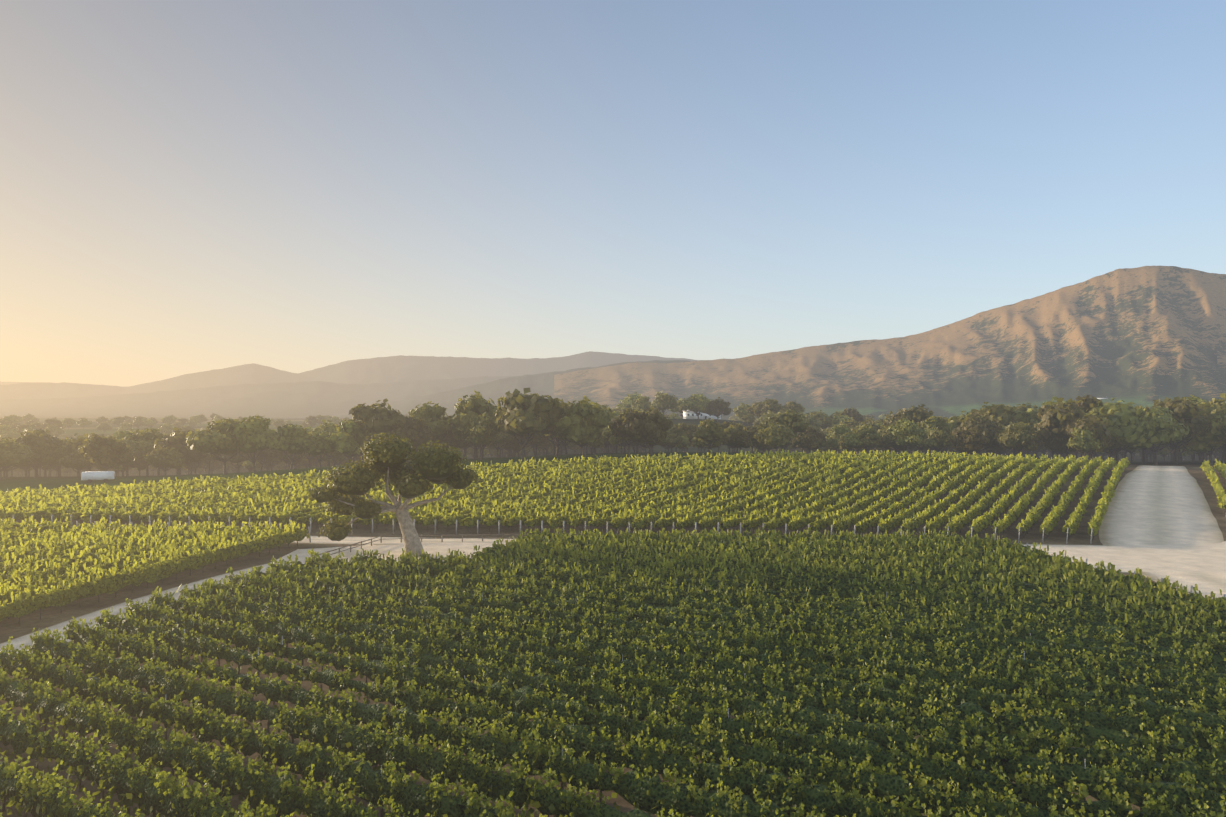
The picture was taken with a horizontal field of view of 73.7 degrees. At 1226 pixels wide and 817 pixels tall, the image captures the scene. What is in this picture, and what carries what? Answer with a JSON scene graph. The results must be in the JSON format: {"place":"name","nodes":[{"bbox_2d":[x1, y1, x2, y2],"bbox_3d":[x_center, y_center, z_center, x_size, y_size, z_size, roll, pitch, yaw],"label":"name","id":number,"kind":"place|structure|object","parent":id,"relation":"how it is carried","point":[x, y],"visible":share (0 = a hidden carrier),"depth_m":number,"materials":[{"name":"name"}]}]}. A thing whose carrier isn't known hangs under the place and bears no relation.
{"place":"outdoors","nodes":[
{"label":"outdoors","id":0,"kind":"place"},
{"bbox_2d":[0,544,377,653],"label":"path","id":1,"kind":"structure","parent":0,"point":[25,640],"depth_m":62.76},
{"bbox_2d":[0,376,515,416],"bbox_3d":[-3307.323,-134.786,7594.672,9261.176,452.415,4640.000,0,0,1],"label":"hill","id":2,"kind":"structure","parent":0,"point":[301,399],"depth_m":7189.69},
{"bbox_2d":[0,351,701,399],"bbox_3d":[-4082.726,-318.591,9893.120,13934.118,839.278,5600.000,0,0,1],"label":"mountain range","id":3,"kind":"structure","parent":0,"point":[401,368],"depth_m":10185.07,"materials":[{"name":"brown stone"}]},
{"bbox_2d":[259,360,690,418],"bbox_3d":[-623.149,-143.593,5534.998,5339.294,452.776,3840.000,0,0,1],"label":"hill","id":4,"kind":"structure","parent":0,"point":[541,384],"depth_m":5841.37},
{"bbox_2d":[0,417,1225,816],"bbox_3d":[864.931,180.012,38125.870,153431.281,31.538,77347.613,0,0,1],"label":"ground","id":5,"kind":"structure","parent":0,"point":[52,615],"depth_m":104.63,"materials":[{"name":"brown soil"}]},
{"bbox_2d":[0,437,32,479],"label":"tree","id":6,"kind":"object","parent":5,"relation":"on","point":[7,441],"visible":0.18,"depth_m":209.96,"materials":[{"name":"green plant"}]},
{"bbox_2d":[0,440,33,479],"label":"tree","id":7,"kind":"object","parent":5,"relation":"on","point":[10,458],"visible":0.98,"depth_m":205.60,"materials":[{"name":"green plant"}]},
{"bbox_2d":[10,429,61,476],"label":"tree","id":8,"kind":"object","parent":5,"relation":"on","point":[48,435],"visible":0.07,"depth_m":231.90,"materials":[{"name":"green plant"}]},
{"bbox_2d":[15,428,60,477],"bbox_3d":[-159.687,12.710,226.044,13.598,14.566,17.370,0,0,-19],"label":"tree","id":9,"kind":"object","parent":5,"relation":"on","point":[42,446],"visible":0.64,"depth_m":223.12,"materials":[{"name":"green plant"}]},
{"bbox_2d":[43,424,64,436],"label":"tree","id":10,"kind":"object","parent":5,"relation":"on","point":[55,430],"visible":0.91,"depth_m":905.95,"materials":[{"name":"green plant"}]},
{"bbox_2d":[58,450,93,477],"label":"tree","id":11,"kind":"object","parent":5,"relation":"on","point":[73,460],"visible":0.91,"depth_m":212.41,"materials":[{"name":"green plant"}]},
{"bbox_2d":[52,433,99,476],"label":"tree","id":12,"kind":"object","parent":5,"relation":"on","point":[62,451],"visible":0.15,"depth_m":228.73,"materials":[{"name":"green plant"}]},
{"bbox_2d":[65,434,97,471],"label":"tree","id":13,"kind":"object","parent":5,"relation":"on","point":[73,444],"visible":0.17,"depth_m":220.01,"materials":[{"name":"green plant"}]},
{"bbox_2d":[81,471,114,482],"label":"white trailer","id":14,"kind":"object","parent":5,"relation":"on","point":[105,476],"visible":0.96,"depth_m":188.99,"materials":[{"name":"white paint"}]},
{"bbox_2d":[78,433,135,470],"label":"tree","id":15,"kind":"object","parent":5,"relation":"on","point":[105,452],"visible":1,"depth_m":195.27,"materials":[{"name":"green plant"}]},
{"bbox_2d":[122,450,150,476],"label":"tree","id":16,"kind":"object","parent":5,"relation":"on","point":[139,463],"visible":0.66,"depth_m":220.20,"materials":[{"name":"green plant"}]},
{"bbox_2d":[117,427,165,475],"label":"tree","id":17,"kind":"object","parent":5,"relation":"on","point":[140,440],"visible":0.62,"depth_m":228.60,"materials":[{"name":"green plant"}]},
{"bbox_2d":[0,515,308,621],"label":"vines","id":18,"kind":"object","parent":5,"relation":"on","point":[45,564],"visible":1,"depth_m":78.84,"materials":[{"name":"green plant"}]},
{"bbox_2d":[8,521,310,625],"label":"trellis posts","id":19,"kind":"object","parent":5,"relation":"on","point":[162,579],"visible":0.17,"depth_m":80.29,"materials":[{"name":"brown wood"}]},
{"bbox_2d":[143,445,185,475],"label":"tree","id":20,"kind":"object","parent":5,"relation":"on","point":[161,457],"visible":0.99,"depth_m":212.49,"materials":[{"name":"green plant"}]},
{"bbox_2d":[153,427,207,474],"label":"tree","id":21,"kind":"object","parent":5,"relation":"on","point":[176,440],"visible":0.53,"depth_m":220.32,"materials":[{"name":"green plant"}]},
{"bbox_2d":[185,417,244,474],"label":"tree","id":22,"kind":"object","parent":5,"relation":"on","point":[217,437],"visible":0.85,"depth_m":193.30,"materials":[{"name":"green plant"}]},
{"bbox_2d":[222,451,255,472],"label":"tree","id":23,"kind":"object","parent":5,"relation":"on","point":[238,458],"visible":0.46,"depth_m":240.81,"materials":[{"name":"green plant"}]},
{"bbox_2d":[228,414,279,472],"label":"tree","id":24,"kind":"object","parent":5,"relation":"on","point":[255,435],"visible":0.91,"depth_m":195.39,"materials":[{"name":"green plant"}]},
{"bbox_2d":[267,449,303,468],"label":"tree","id":25,"kind":"object","parent":5,"relation":"on","point":[277,454],"visible":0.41,"depth_m":246.29,"materials":[{"name":"green plant"}]},
{"bbox_2d":[266,424,317,469],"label":"tree","id":26,"kind":"object","parent":5,"relation":"on","point":[290,439],"visible":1,"depth_m":195.60,"materials":[{"name":"green plant"}]},
{"bbox_2d":[305,430,335,467],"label":"tree","id":27,"kind":"object","parent":5,"relation":"on","point":[323,447],"visible":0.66,"depth_m":199.33,"materials":[{"name":"green plant"}]},
{"bbox_2d":[309,419,343,466],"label":"tree","id":28,"kind":"object","parent":5,"relation":"on","point":[327,427],"visible":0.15,"depth_m":241.81,"materials":[{"name":"green plant"}]},
{"bbox_2d":[324,417,367,464],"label":"tree","id":29,"kind":"object","parent":5,"relation":"on","point":[340,441],"visible":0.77,"depth_m":198.59,"materials":[{"name":"green plant"}]},
{"bbox_2d":[339,398,403,447],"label":"tree","id":30,"kind":"object","parent":5,"relation":"on","point":[374,419],"visible":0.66,"depth_m":199.75,"materials":[{"name":"green plant"}]},
{"bbox_2d":[263,543,505,567],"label":"path clearing","id":31,"kind":"structure","parent":5,"relation":"on","point":[396,551],"depth_m":91.01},
{"bbox_2d":[307,433,480,555],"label":"oak tree","id":32,"kind":"object","parent":5,"relation":"on","point":[418,474],"visible":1,"depth_m":86.62,"materials":[{"name":"green plant"}]},
{"bbox_2d":[388,416,435,461],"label":"tree","id":33,"kind":"object","parent":5,"relation":"on","point":[415,431],"visible":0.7,"depth_m":201.61,"materials":[{"name":"green plant"}]},
{"bbox_2d":[314,534,522,557],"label":"fence rail","id":34,"kind":"object","parent":5,"relation":"on","point":[401,538],"visible":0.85,"depth_m":97.46,"materials":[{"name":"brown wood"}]},
{"bbox_2d":[408,401,450,448],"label":"tree","id":35,"kind":"object","parent":5,"relation":"on","point":[433,418],"visible":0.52,"depth_m":210.74,"materials":[{"name":"green plant"}]},
{"bbox_2d":[432,414,469,449],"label":"tree","id":36,"kind":"object","parent":5,"relation":"on","point":[449,438],"visible":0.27,"depth_m":212.87,"materials":[{"name":"green plant"}]},
{"bbox_2d":[446,390,502,458],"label":"tree","id":37,"kind":"object","parent":5,"relation":"on","point":[477,404],"visible":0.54,"depth_m":207.90,"materials":[{"name":"green plant"}]},
{"bbox_2d":[458,412,501,459],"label":"tree","id":38,"kind":"object","parent":5,"relation":"on","point":[482,431],"visible":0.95,"depth_m":202.53,"materials":[{"name":"green plant"}]},
{"bbox_2d":[489,431,517,457],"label":"tree","id":39,"kind":"object","parent":5,"relation":"on","point":[503,439],"visible":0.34,"depth_m":230.96,"materials":[{"name":"green plant"}]},
{"bbox_2d":[503,435,532,456],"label":"tree","id":40,"kind":"object","parent":5,"relation":"on","point":[514,444],"visible":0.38,"depth_m":241.51,"materials":[{"name":"green plant"}]},
{"bbox_2d":[494,388,568,458],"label":"tree","id":41,"kind":"object","parent":5,"relation":"on","point":[521,415],"visible":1,"depth_m":192.75,"materials":[{"name":"green plant"}]},
{"bbox_2d":[524,434,551,455],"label":"tree","id":42,"kind":"object","parent":5,"relation":"on","point":[537,439],"visible":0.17,"depth_m":242.87,"materials":[{"name":"green plant"}]},
{"bbox_2d":[7,479,1093,543],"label":"vineyard posts","id":43,"kind":"object","parent":5,"relation":"on","point":[877,529],"visible":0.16,"depth_m":104.87,"materials":[{"name":"brown wood"}]},
{"bbox_2d":[536,399,570,455],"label":"tree","id":44,"kind":"object","parent":5,"relation":"on","point":[549,431],"visible":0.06,"depth_m":211.94,"materials":[{"name":"green plant"}]},
{"bbox_2d":[0,449,1129,535],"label":"vines","id":45,"kind":"object","parent":5,"relation":"on","point":[660,491],"visible":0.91,"depth_m":124.56,"materials":[{"name":"green plant"}]},
{"bbox_2d":[554,395,611,457],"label":"tree","id":46,"kind":"object","parent":5,"relation":"on","point":[583,422],"visible":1,"depth_m":191.55,"materials":[{"name":"green plant"}]},
{"bbox_2d":[2,543,1225,816],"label":"vineyard posts","id":47,"kind":"object","parent":5,"relation":"on","point":[368,701],"visible":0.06,"depth_m":38.41,"materials":[{"name":"brown wood"}]},
{"bbox_2d":[0,527,1225,816],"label":"vines","id":48,"kind":"object","parent":47,"relation":"attached to","point":[814,663],"visible":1,"depth_m":41.46,"materials":[{"name":"green plant"}]},
{"bbox_2d":[602,420,625,453],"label":"tree","id":49,"kind":"object","parent":5,"relation":"on","point":[613,440],"visible":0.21,"depth_m":214.68,"materials":[{"name":"green plant"}]},
{"bbox_2d":[616,391,641,409],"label":"tree","id":50,"kind":"object","parent":5,"relation":"on","point":[628,401],"visible":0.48,"depth_m":549.84,"materials":[{"name":"green plant"}]},
{"bbox_2d":[607,408,657,455],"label":"tree","id":51,"kind":"object","parent":5,"relation":"on","point":[628,422],"visible":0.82,"depth_m":199.47,"materials":[{"name":"green plant"}]},
{"bbox_2d":[618,420,663,454],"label":"tree","id":52,"kind":"object","parent":5,"relation":"on","point":[637,437],"visible":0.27,"depth_m":200.34,"materials":[{"name":"green plant"}]},
{"bbox_2d":[632,396,650,411],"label":"tree","id":53,"kind":"object","parent":5,"relation":"on","point":[642,402],"visible":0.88,"depth_m":539.46,"materials":[{"name":"green plant"}]},
{"bbox_2d":[637,406,672,454],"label":"tree","id":54,"kind":"object","parent":5,"relation":"on","point":[656,418],"visible":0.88,"depth_m":199.08,"materials":[{"name":"green plant"}]},
{"bbox_2d":[649,391,678,413],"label":"tree","id":55,"kind":"object","parent":5,"relation":"on","point":[662,402],"visible":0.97,"depth_m":527.23,"materials":[{"name":"green plant"}]},
{"bbox_2d":[669,423,698,451],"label":"tree","id":56,"kind":"object","parent":5,"relation":"on","point":[690,430],"visible":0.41,"depth_m":263.82,"materials":[{"name":"green plant"}]},
{"bbox_2d":[682,392,710,420],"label":"tree","id":57,"kind":"object","parent":5,"relation":"on","point":[695,403],"visible":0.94,"depth_m":520.18,"materials":[{"name":"green plant"}]},
{"bbox_2d":[682,410,720,418],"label":"white house","id":58,"kind":"structure","parent":5,"relation":"on","point":[688,414],"depth_m":552.83,"materials":[{"name":"white paint"}]},
{"bbox_2d":[693,418,726,452],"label":"tree","id":59,"kind":"object","parent":5,"relation":"on","point":[710,431],"visible":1,"depth_m":200.62,"materials":[{"name":"green plant"}]},
{"bbox_2d":[703,397,732,422],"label":"tree","id":60,"kind":"object","parent":5,"relation":"on","point":[717,407],"visible":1,"depth_m":513.58,"materials":[{"name":"green plant"}]},
{"bbox_2d":[725,429,753,449],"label":"tree","id":61,"kind":"object","parent":5,"relation":"on","point":[739,438],"visible":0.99,"depth_m":198.53,"materials":[{"name":"green plant"}]},
{"bbox_2d":[733,403,753,420],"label":"tree","id":62,"kind":"object","parent":5,"relation":"on","point":[739,411],"visible":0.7,"depth_m":600.46,"materials":[{"name":"green plant"}]},
{"bbox_2d":[743,425,759,452],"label":"tree","id":63,"kind":"object","parent":5,"relation":"on","point":[752,429],"visible":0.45,"depth_m":223.92,"materials":[{"name":"green plant"}]},
{"bbox_2d":[754,398,787,415],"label":"tree","id":64,"kind":"object","parent":5,"relation":"on","point":[771,405],"visible":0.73,"depth_m":517.74,"materials":[{"name":"green plant"}]},
{"bbox_2d":[754,422,795,450],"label":"tree","id":65,"kind":"object","parent":5,"relation":"on","point":[775,436],"visible":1,"depth_m":209.27,"materials":[{"name":"green plant"}]},
{"bbox_2d":[757,409,809,449],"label":"tree","id":66,"kind":"object","parent":5,"relation":"on","point":[794,421],"visible":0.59,"depth_m":227.44,"materials":[{"name":"green plant"}]},
{"bbox_2d":[791,427,826,452],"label":"tree","id":67,"kind":"object","parent":5,"relation":"on","point":[815,431],"visible":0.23,"depth_m":252.69,"materials":[{"name":"green plant"}]},
{"bbox_2d":[798,411,822,428],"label":"tree","id":68,"kind":"object","parent":5,"relation":"on","point":[813,423],"visible":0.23,"depth_m":441.20,"materials":[{"name":"green plant"}]},
{"bbox_2d":[799,433,823,452],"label":"tree","id":69,"kind":"object","parent":5,"relation":"on","point":[811,441],"visible":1,"depth_m":219.11,"materials":[{"name":"green plant"}]},
{"bbox_2d":[808,412,831,428],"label":"tree","id":70,"kind":"object","parent":5,"relation":"on","point":[818,416],"visible":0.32,"depth_m":461.43,"materials":[{"name":"green plant"}]},
{"bbox_2d":[826,433,840,453],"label":"tree","id":71,"kind":"object","parent":5,"relation":"on","point":[832,440],"visible":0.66,"depth_m":256.28,"materials":[{"name":"green plant"}]},
{"bbox_2d":[826,423,852,450],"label":"tree","id":72,"kind":"object","parent":5,"relation":"on","point":[843,429],"visible":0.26,"depth_m":258.87,"materials":[{"name":"green plant"}]},
{"bbox_2d":[827,415,854,426],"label":"tree","id":73,"kind":"object","parent":5,"relation":"on","point":[837,419],"visible":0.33,"depth_m":457.35,"materials":[{"name":"green plant"}]},
{"bbox_2d":[837,407,864,421],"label":"tree","id":74,"kind":"object","parent":5,"relation":"on","point":[855,414],"visible":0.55,"depth_m":484.44,"materials":[{"name":"green plant"}]},
{"bbox_2d":[843,432,862,453],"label":"tree","id":75,"kind":"object","parent":5,"relation":"on","point":[851,441],"visible":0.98,"depth_m":222.27,"materials":[{"name":"green plant"}]},
{"bbox_2d":[854,424,881,451],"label":"tree","id":76,"kind":"object","parent":5,"relation":"on","point":[869,435],"visible":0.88,"depth_m":226.49,"materials":[{"name":"green plant"}]},
{"bbox_2d":[875,423,917,451],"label":"tree","id":77,"kind":"object","parent":5,"relation":"on","point":[885,440],"visible":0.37,"depth_m":235.90,"materials":[{"name":"green plant"}]},
{"bbox_2d":[880,404,933,429],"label":"tree","id":78,"kind":"object","parent":5,"relation":"on","point":[918,415],"visible":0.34,"depth_m":266.08,"materials":[{"name":"green plant"}]},
{"bbox_2d":[888,417,927,452],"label":"tree","id":79,"kind":"object","parent":5,"relation":"on","point":[905,432],"visible":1,"depth_m":212.12,"materials":[{"name":"green plant"}]},
{"bbox_2d":[922,427,954,452],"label":"tree","id":80,"kind":"object","parent":5,"relation":"on","point":[937,439],"visible":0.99,"depth_m":222.94,"materials":[{"name":"green plant"}]},
{"bbox_2d":[920,415,956,452],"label":"tree","id":81,"kind":"object","parent":5,"relation":"on","point":[930,423],"visible":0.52,"depth_m":244.06,"materials":[{"name":"green plant"}]},
{"bbox_2d":[946,411,975,454],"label":"tree","id":82,"kind":"object","parent":5,"relation":"on","point":[954,421],"visible":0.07,"depth_m":251.15,"materials":[{"name":"green plant"}]},
{"bbox_2d":[950,427,989,454],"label":"tree","id":83,"kind":"object","parent":5,"relation":"on","point":[970,441],"visible":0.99,"depth_m":203.90,"materials":[{"name":"green plant"}]},
{"bbox_2d":[950,412,1003,453],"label":"tree","id":84,"kind":"object","parent":5,"relation":"on","point":[989,430],"visible":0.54,"depth_m":223.08,"materials":[{"name":"green plant"}]},
{"bbox_2d":[958,402,1030,455],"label":"tree","id":85,"kind":"object","parent":5,"relation":"on","point":[1002,414],"visible":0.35,"depth_m":242.82,"materials":[{"name":"green plant"}]},
{"bbox_2d":[994,421,1038,453],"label":"tree","id":86,"kind":"object","parent":5,"relation":"on","point":[1019,436],"visible":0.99,"depth_m":210.95,"materials":[{"name":"green plant"}]},
{"bbox_2d":[1013,406,1044,447],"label":"tree","id":87,"kind":"object","parent":5,"relation":"on","point":[1025,416],"visible":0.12,"depth_m":242.00,"materials":[{"name":"green plant"}]},
{"bbox_2d":[1037,429,1077,454],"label":"tree","id":88,"kind":"object","parent":5,"relation":"on","point":[1057,445],"visible":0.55,"depth_m":218.15,"materials":[{"name":"green plant"}]},
{"bbox_2d":[1033,398,1085,458],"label":"tree","id":89,"kind":"object","parent":5,"relation":"on","point":[1059,418],"visible":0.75,"depth_m":214.57,"materials":[{"name":"green plant"}]},
{"bbox_2d":[1067,425,1103,456],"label":"tree","id":90,"kind":"object","parent":5,"relation":"on","point":[1083,440],"visible":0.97,"depth_m":198.98,"materials":[{"name":"green plant"}]},
{"bbox_2d":[1065,411,1111,459],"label":"tree","id":91,"kind":"object","parent":5,"relation":"on","point":[1099,430],"visible":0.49,"depth_m":201.67,"materials":[{"name":"green plant"}]},
{"bbox_2d":[1076,393,1104,414],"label":"tree","id":92,"kind":"object","parent":5,"relation":"on","point":[1086,402],"visible":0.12,"depth_m":226.43,"materials":[{"name":"green plant"}]},
{"bbox_2d":[1096,433,1138,459],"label":"tree","id":93,"kind":"object","parent":5,"relation":"on","point":[1115,444],"visible":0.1,"depth_m":220.62,"materials":[{"name":"green plant"}]},
{"bbox_2d":[1085,397,1158,463],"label":"tree","id":94,"kind":"object","parent":5,"relation":"on","point":[1122,418],"visible":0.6,"depth_m":214.99,"materials":[{"name":"green plant"}]},
{"bbox_2d":[1131,406,1189,464],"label":"tree","id":95,"kind":"object","parent":5,"relation":"on","point":[1167,428],"visible":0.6,"depth_m":212.35,"materials":[{"name":"green plant"}]},
{"bbox_2d":[1152,396,1219,463],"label":"tree","id":96,"kind":"object","parent":5,"relation":"on","point":[1184,411],"visible":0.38,"depth_m":220.93,"materials":[{"name":"green plant"}]},
{"bbox_2d":[1185,414,1225,463],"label":"tree","id":97,"kind":"object","parent":5,"relation":"on","point":[1207,442],"visible":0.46,"depth_m":221.89,"materials":[{"name":"green plant"}]},
{"bbox_2d":[1198,393,1225,462],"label":"tree","id":98,"kind":"object","parent":5,"relation":"on","point":[1216,406],"visible":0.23,"depth_m":230.77,"materials":[{"name":"green plant"}]},
{"bbox_2d":[1200,459,1225,508],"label":"vines","id":99,"kind":"object","parent":5,"relation":"on","point":[1209,471],"visible":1,"depth_m":143.06,"materials":[{"name":"green plant"}]},
{"bbox_2d":[1205,409,1225,439],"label":"tree","id":100,"kind":"object","parent":5,"relation":"on","point":[1218,428],"visible":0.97,"depth_m":217.25,"materials":[{"name":"green plant"}]},
{"bbox_2d":[0,0,1225,386],"label":"sky","id":101,"kind":"structure","parent":0,"point":[187,186],"materials":[{"name":"blue"}]},
{"bbox_2d":[292,536,1103,549],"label":"path","id":102,"kind":"structure","parent":0,"point":[354,540],"depth_m":97.93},
{"bbox_2d":[554,266,1225,419],"bbox_3d":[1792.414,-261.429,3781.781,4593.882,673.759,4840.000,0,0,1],"label":"mountain","id":103,"kind":"structure","parent":0,"point":[1143,336],"depth_m":3191.00,"materials":[{"name":"brown stone"}]},
{"bbox_2d":[1099,465,1225,598],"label":"road","id":104,"kind":"structure","parent":0,"point":[1157,505],"depth_m":114.95,"materials":[{"name":"grey asphalt"}]},
{"bbox_2d":[1042,541,1225,572],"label":"road junction","id":105,"kind":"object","parent":104,"relation":"on","point":[1201,558],"visible":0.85,"depth_m":88.62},
{"bbox_2d":[1217,351,1225,369],"bbox_3d":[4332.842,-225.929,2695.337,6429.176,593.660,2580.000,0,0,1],"label":"hill","id":106,"kind":"structure","parent":0,"point":[1221,360],"depth_m":2357.73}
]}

